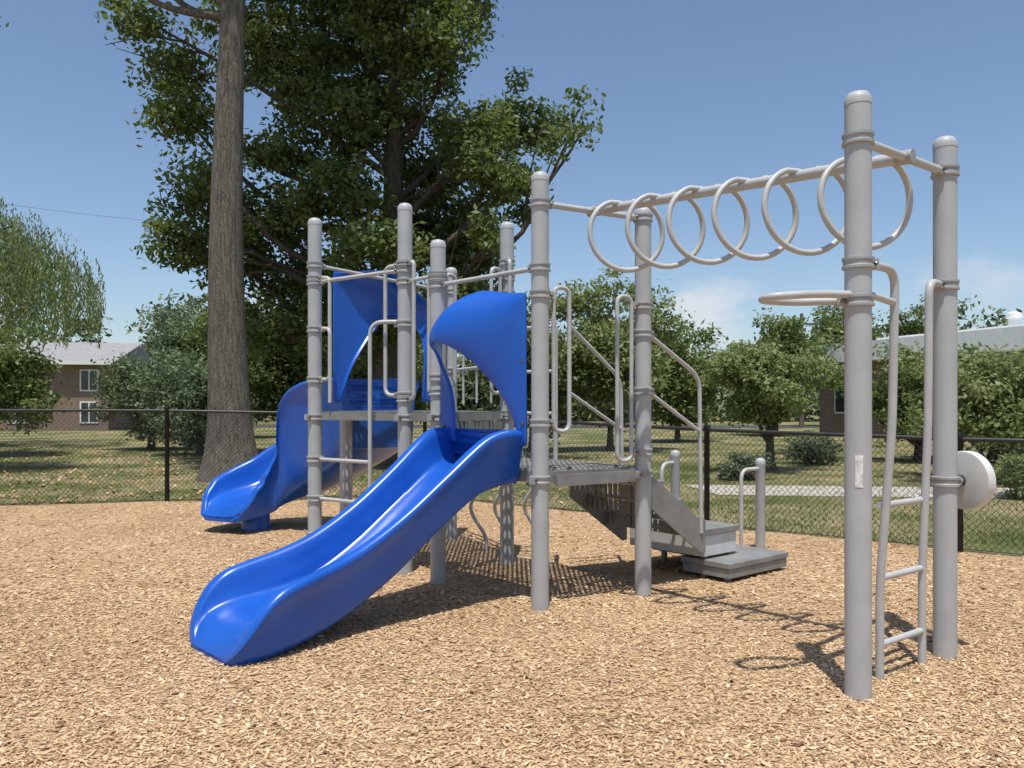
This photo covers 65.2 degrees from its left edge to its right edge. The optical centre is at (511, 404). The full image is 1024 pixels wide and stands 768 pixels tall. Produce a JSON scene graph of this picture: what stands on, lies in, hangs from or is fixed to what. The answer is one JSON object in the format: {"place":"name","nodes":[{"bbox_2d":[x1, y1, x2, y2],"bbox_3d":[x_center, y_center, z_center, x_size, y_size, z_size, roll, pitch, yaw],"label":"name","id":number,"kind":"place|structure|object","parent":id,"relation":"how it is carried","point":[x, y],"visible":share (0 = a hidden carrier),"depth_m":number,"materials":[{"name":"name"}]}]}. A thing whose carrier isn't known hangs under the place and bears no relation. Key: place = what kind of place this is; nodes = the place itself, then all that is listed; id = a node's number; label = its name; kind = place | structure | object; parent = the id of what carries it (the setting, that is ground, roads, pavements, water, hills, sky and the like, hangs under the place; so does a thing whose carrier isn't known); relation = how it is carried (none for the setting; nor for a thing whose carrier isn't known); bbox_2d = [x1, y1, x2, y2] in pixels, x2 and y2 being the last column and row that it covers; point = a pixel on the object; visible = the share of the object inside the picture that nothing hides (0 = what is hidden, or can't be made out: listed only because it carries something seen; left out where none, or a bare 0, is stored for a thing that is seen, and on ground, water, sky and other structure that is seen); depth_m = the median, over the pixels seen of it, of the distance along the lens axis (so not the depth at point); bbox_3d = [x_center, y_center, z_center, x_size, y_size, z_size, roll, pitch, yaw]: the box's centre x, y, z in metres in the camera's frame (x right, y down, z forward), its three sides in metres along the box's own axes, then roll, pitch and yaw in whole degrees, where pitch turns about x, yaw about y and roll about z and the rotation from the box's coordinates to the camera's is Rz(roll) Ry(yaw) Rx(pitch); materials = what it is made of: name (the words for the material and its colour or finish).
{"place":"outdoors","nodes":[
{"label":"outdoors","id":0,"kind":"place"},
{"bbox_2d":[0,498,1023,767],"bbox_3d":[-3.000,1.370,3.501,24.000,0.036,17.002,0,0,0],"label":"mulch ground","id":1,"kind":"structure","parent":0,"point":[240,556],"depth_m":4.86,"materials":[{"name":"beige wood"}]},
{"bbox_2d":[201,377,419,522],"bbox_3d":[-2.121,0.484,8.596,2.450,1.513,1.272,0,0,32],"label":"curved slide","id":2,"kind":"object","parent":1,"relation":"on","point":[270,479],"visible":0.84,"depth_m":8.45,"materials":[{"name":"blue plastic"}]},
{"bbox_2d":[241,514,270,530],"bbox_3d":[-2.820,1.290,8.820,0.340,0.320,0.340,0,0,0],"label":"curved slide foot","id":3,"kind":"object","parent":2,"relation":"attached to","point":[262,523],"visible":0.25,"depth_m":8.69},
{"bbox_2d":[189,427,522,665],"bbox_3d":[-0.934,0.773,5.044,2.000,1.215,0.900,0,0,-44],"label":"front slide","id":4,"kind":"object","parent":1,"relation":"on","point":[404,508],"visible":1,"depth_m":4.90,"materials":[{"name":"blue plastic"}]},
{"bbox_2d":[429,291,526,445],"bbox_3d":[-0.316,-0.267,5.615,0.922,1.090,0.321,0,0,45],"label":"slide hood","id":5,"kind":"object","parent":4,"relation":"on","point":[485,332],"visible":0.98,"depth_m":5.47,"materials":[{"name":"blue plastic"}]},
{"bbox_2d":[442,360,523,427],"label":"slide hood bolts","id":6,"kind":"object","parent":5,"relation":"attached to","point":[521,422],"visible":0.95,"depth_m":5.38,"materials":[{"name":"silver metal"}]},
{"bbox_2d":[0,406,1023,554],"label":"chain link fence","id":7,"kind":"object","parent":1,"relation":"on","point":[706,429],"visible":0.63,"depth_m":9.47,"materials":[{"name":"black metal"}]},
{"bbox_2d":[308,90,957,700],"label":"posts","id":8,"kind":"object","parent":1,"relation":"on","point":[858,430],"visible":0.76,"depth_m":4.34,"materials":[{"name":"grey metal"}]},
{"bbox_2d":[320,410,636,486],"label":"decks","id":9,"kind":"object","parent":8,"relation":"attached to","point":[585,473],"visible":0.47,"depth_m":6.15,"materials":[{"name":"grey metal"}]},
{"bbox_2d":[333,270,429,402],"bbox_3d":[-1.261,-0.660,7.812,1.099,1.277,0.283,0,0,-33],"label":"curved slide hood","id":10,"kind":"object","parent":9,"relation":"on","point":[357,308],"visible":0.71,"depth_m":7.62,"materials":[{"name":"blue plastic"}]},
{"bbox_2d":[304,129,962,680],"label":"rails and handles","id":11,"kind":"object","parent":1,"relation":"on","point":[896,159],"visible":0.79,"depth_m":4.93,"materials":[{"name":"grey paint"}]},
{"bbox_2d":[958,451,995,509],"bbox_3d":[2.504,0.415,4.413,0.090,0.324,0.324,0,0,-21],"label":"play wheel panel","id":12,"kind":"object","parent":11,"relation":"attached to","point":[977,487],"visible":0.74,"depth_m":4.33,"materials":[{"name":"white plastic"}]},
{"bbox_2d":[670,450,679,497],"bbox_3d":[1.560,0.965,7.650,0.094,1.070,0.094,0,0,0],"label":"transfer post","id":13,"kind":"object","parent":1,"relation":"on","point":[675,476],"visible":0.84,"depth_m":7.61,"materials":[{"name":"grey metal"}]},
{"bbox_2d":[569,466,787,581],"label":"stairs","id":14,"kind":"structure","parent":1,"relation":"on","point":[713,549],"depth_m":6.37,"materials":[{"name":"grey metal"}]},
{"bbox_2d":[755,458,765,548],"bbox_3d":[2.350,1.000,7.570,0.094,1.000,0.094,0,0,0],"label":"transfer post","id":15,"kind":"object","parent":1,"relation":"on","point":[760,463],"visible":0.91,"depth_m":7.53,"materials":[{"name":"grey metal"}]},
{"bbox_2d":[0,406,1023,556],"bbox_3d":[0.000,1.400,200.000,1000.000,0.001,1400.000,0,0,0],"label":"ground","id":16,"kind":"structure","parent":0,"point":[46,439],"depth_m":16.59,"materials":[{"name":"green plant"}]},
{"bbox_2d":[0,321,71,435],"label":"evergreen tree","id":17,"kind":"object","parent":16,"relation":"on","point":[18,389],"visible":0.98,"depth_m":21.70,"materials":[{"name":"green plant"}]},
{"bbox_2d":[0,196,105,350],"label":"willow tree","id":18,"kind":"object","parent":16,"relation":"on","point":[17,278],"visible":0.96,"depth_m":25.85,"materials":[{"name":"green plant"}]},
{"bbox_2d":[0,364,145,430],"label":"walls","id":19,"kind":"structure","parent":16,"relation":"on","point":[69,375],"depth_m":43.71,"materials":[{"name":"brick"}]},
{"bbox_2d":[6,369,97,423],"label":"windows","id":20,"kind":"structure","parent":19,"relation":"attached to","point":[87,377],"depth_m":43.78,"materials":[{"name":"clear glass"}]},
{"bbox_2d":[0,342,154,365],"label":"roof","id":21,"kind":"structure","parent":19,"relation":"on","point":[79,353],"depth_m":45.92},
{"bbox_2d":[84,345,202,449],"bbox_3d":[-11.295,-0.196,24.945,3.578,3.408,3.380,0,0,0],"label":"juniper bush","id":22,"kind":"object","parent":16,"relation":"on","point":[114,387],"visible":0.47,"depth_m":24.46,"materials":[{"name":"green plant"}]},
{"bbox_2d":[134,296,207,424],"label":"evergreen tree","id":23,"kind":"object","parent":16,"relation":"on","point":[169,337],"visible":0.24,"depth_m":36.93,"materials":[{"name":"green plant"}]},
{"bbox_2d":[124,351,266,454],"bbox_3d":[-8.786,0.004,22.379,3.462,3.007,3.056,0,0,0],"label":"juniper bush","id":24,"kind":"object","parent":16,"relation":"on","point":[192,394],"visible":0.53,"depth_m":21.81,"materials":[{"name":"green plant"}]},
{"bbox_2d":[147,0,257,482],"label":"tall shade tree","id":25,"kind":"object","parent":16,"relation":"on","point":[228,383],"visible":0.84,"depth_m":14.77,"materials":[{"name":"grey plant"}]},
{"bbox_2d":[174,299,269,404],"bbox_3d":[-11.373,-1.491,34.161,5.508,5.985,4.283,0,0,0],"label":"evergreen tree","id":26,"kind":"object","parent":16,"relation":"on","point":[199,331],"visible":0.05,"depth_m":33.74,"materials":[{"name":"green plant"}]},
{"bbox_2d":[246,296,355,424],"bbox_3d":[-6.447,-0.932,24.031,4.536,4.875,4.105,0,0,0],"label":"maple tree","id":27,"kind":"object","parent":16,"relation":"on","point":[274,377],"visible":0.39,"depth_m":23.25,"materials":[{"name":"green plant"}]},
{"bbox_2d":[0,452,634,509],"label":"fallen leaves","id":28,"kind":"object","parent":16,"relation":"on","point":[85,499],"visible":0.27,"depth_m":14.69,"materials":[{"name":"brown dry leaves"}]},
{"bbox_2d":[94,0,606,466],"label":"oak tree","id":29,"kind":"object","parent":16,"relation":"on","point":[469,235],"visible":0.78,"depth_m":17.96,"materials":[{"name":"green plant"}]},
{"bbox_2d":[322,340,429,423],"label":"maple tree","id":30,"kind":"object","parent":16,"relation":"on","point":[358,372],"visible":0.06,"depth_m":24.02,"materials":[{"name":"green plant"}]},
{"bbox_2d":[0,285,1021,421],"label":"distant trees","id":31,"kind":"object","parent":16,"relation":"on","point":[471,404],"visible":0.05,"depth_m":67.76,"materials":[{"name":"green plant"}]},
{"bbox_2d":[468,291,601,451],"bbox_3d":[0.691,-0.974,24.055,3.988,4.956,3.725,0,0,0],"label":"maple tree","id":32,"kind":"object","parent":16,"relation":"on","point":[562,392],"visible":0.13,"depth_m":23.46,"materials":[{"name":"green plant"}]},
{"bbox_2d":[549,265,695,450],"bbox_3d":[3.078,-1.450,24.248,4.932,5.910,4.261,0,0,0],"label":"maple tree","id":33,"kind":"object","parent":16,"relation":"on","point":[598,371],"visible":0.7,"depth_m":24.06,"materials":[{"name":"green plant"}]},
{"bbox_2d":[626,323,723,441],"bbox_3d":[6.028,-0.802,30.397,4.362,4.607,4.175,0,0,0],"label":"maple tree","id":34,"kind":"object","parent":16,"relation":"on","point":[678,394],"visible":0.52,"depth_m":29.62,"materials":[{"name":"green plant"}]},
{"bbox_2d":[713,451,778,479],"bbox_3d":[4.367,1.156,14.998,1.172,0.690,0.988,0,0,0],"label":"flowering shrub","id":35,"kind":"object","parent":16,"relation":"on","point":[742,461],"visible":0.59,"depth_m":14.83,"materials":[{"name":"green plant"}]},
{"bbox_2d":[693,328,843,470],"bbox_3d":[5.536,-0.054,16.945,3.363,3.122,2.700,0,0,0],"label":"ornamental tree","id":36,"kind":"object","parent":16,"relation":"on","point":[770,385],"visible":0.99,"depth_m":16.55,"materials":[{"name":"green plant"}]},
{"bbox_2d":[727,306,842,435],"bbox_3d":[12.186,-1.462,35.956,5.386,5.931,5.135,0,0,0],"label":"maple tree","id":37,"kind":"object","parent":16,"relation":"on","point":[784,333],"visible":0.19,"depth_m":35.01,"materials":[{"name":"green plant"}]},
{"bbox_2d":[799,313,816,426],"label":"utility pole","id":38,"kind":"object","parent":16,"relation":"on","point":[801,422],"visible":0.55,"depth_m":49.89,"materials":[{"name":"brown wood"}]},
{"bbox_2d":[774,429,843,464],"bbox_3d":[6.982,1.038,18.993,1.504,0.927,1.600,0,0,0],"label":"flowering shrub","id":39,"kind":"object","parent":16,"relation":"on","point":[816,454],"visible":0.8,"depth_m":18.72,"materials":[{"name":"green plant"}]},
{"bbox_2d":[796,305,902,391],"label":"maple tree","id":40,"kind":"object","parent":16,"relation":"on","point":[823,331],"visible":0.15,"depth_m":51.08,"materials":[{"name":"green plant"}]},
{"bbox_2d":[820,339,1005,460],"bbox_3d":[10.234,-0.048,19.981,4.900,3.114,3.362,0,0,0],"label":"ornamental tree","id":41,"kind":"object","parent":16,"relation":"on","point":[879,402],"visible":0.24,"depth_m":19.75,"materials":[{"name":"green plant"}]},
{"bbox_2d":[820,351,1023,436],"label":"walls","id":42,"kind":"structure","parent":16,"relation":"on","point":[831,421],"depth_m":37.66,"materials":[{"name":"brick"}]},
{"bbox_2d":[834,380,1003,413],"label":"windows","id":43,"kind":"structure","parent":42,"relation":"attached to","point":[838,404],"depth_m":37.24,"materials":[{"name":"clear glass"}]},
{"bbox_2d":[878,294,979,335],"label":"maple tree","id":44,"kind":"object","parent":16,"relation":"on","point":[912,327],"visible":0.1,"depth_m":51.54,"materials":[{"name":"green plant"}]},
{"bbox_2d":[872,340,1023,480],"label":"ornamental tree","id":45,"kind":"object","parent":16,"relation":"on","point":[989,389],"visible":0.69,"depth_m":14.18,"materials":[{"name":"green plant"}]},
{"bbox_2d":[990,444,1023,498],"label":"flowering shrub","id":46,"kind":"object","parent":16,"relation":"on","point":[1000,474],"visible":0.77,"depth_m":11.90,"materials":[{"name":"green plant"}]},
{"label":"utility pole","id":47,"kind":"object","parent":16,"relation":"on","visible":0},
{"bbox_2d":[1,203,200,224],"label":"overhead wire","id":48,"kind":"object","parent":47,"relation":"attached to","point":[78,213],"visible":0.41,"depth_m":49.99,"materials":[{"name":"black metal"}]},
{"bbox_2d":[0,0,1023,405],"label":"sky","id":49,"kind":"structure","parent":0,"point":[704,93],"materials":[{"name":"blue"}]},
{"bbox_2d":[253,425,819,427],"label":"road","id":50,"kind":"structure","parent":0,"point":[730,426],"depth_m":51.85,"materials":[{"name":"grey asphalt"}]},
{"bbox_2d":[688,485,1023,497],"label":"path","id":51,"kind":"structure","parent":0,"point":[818,492],"depth_m":13.02,"materials":[{"name":"concrete"}]},
{"bbox_2d":[817,311,1023,362],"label":"roof","id":52,"kind":"structure","parent":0,"point":[1011,333],"depth_m":30.45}
]}

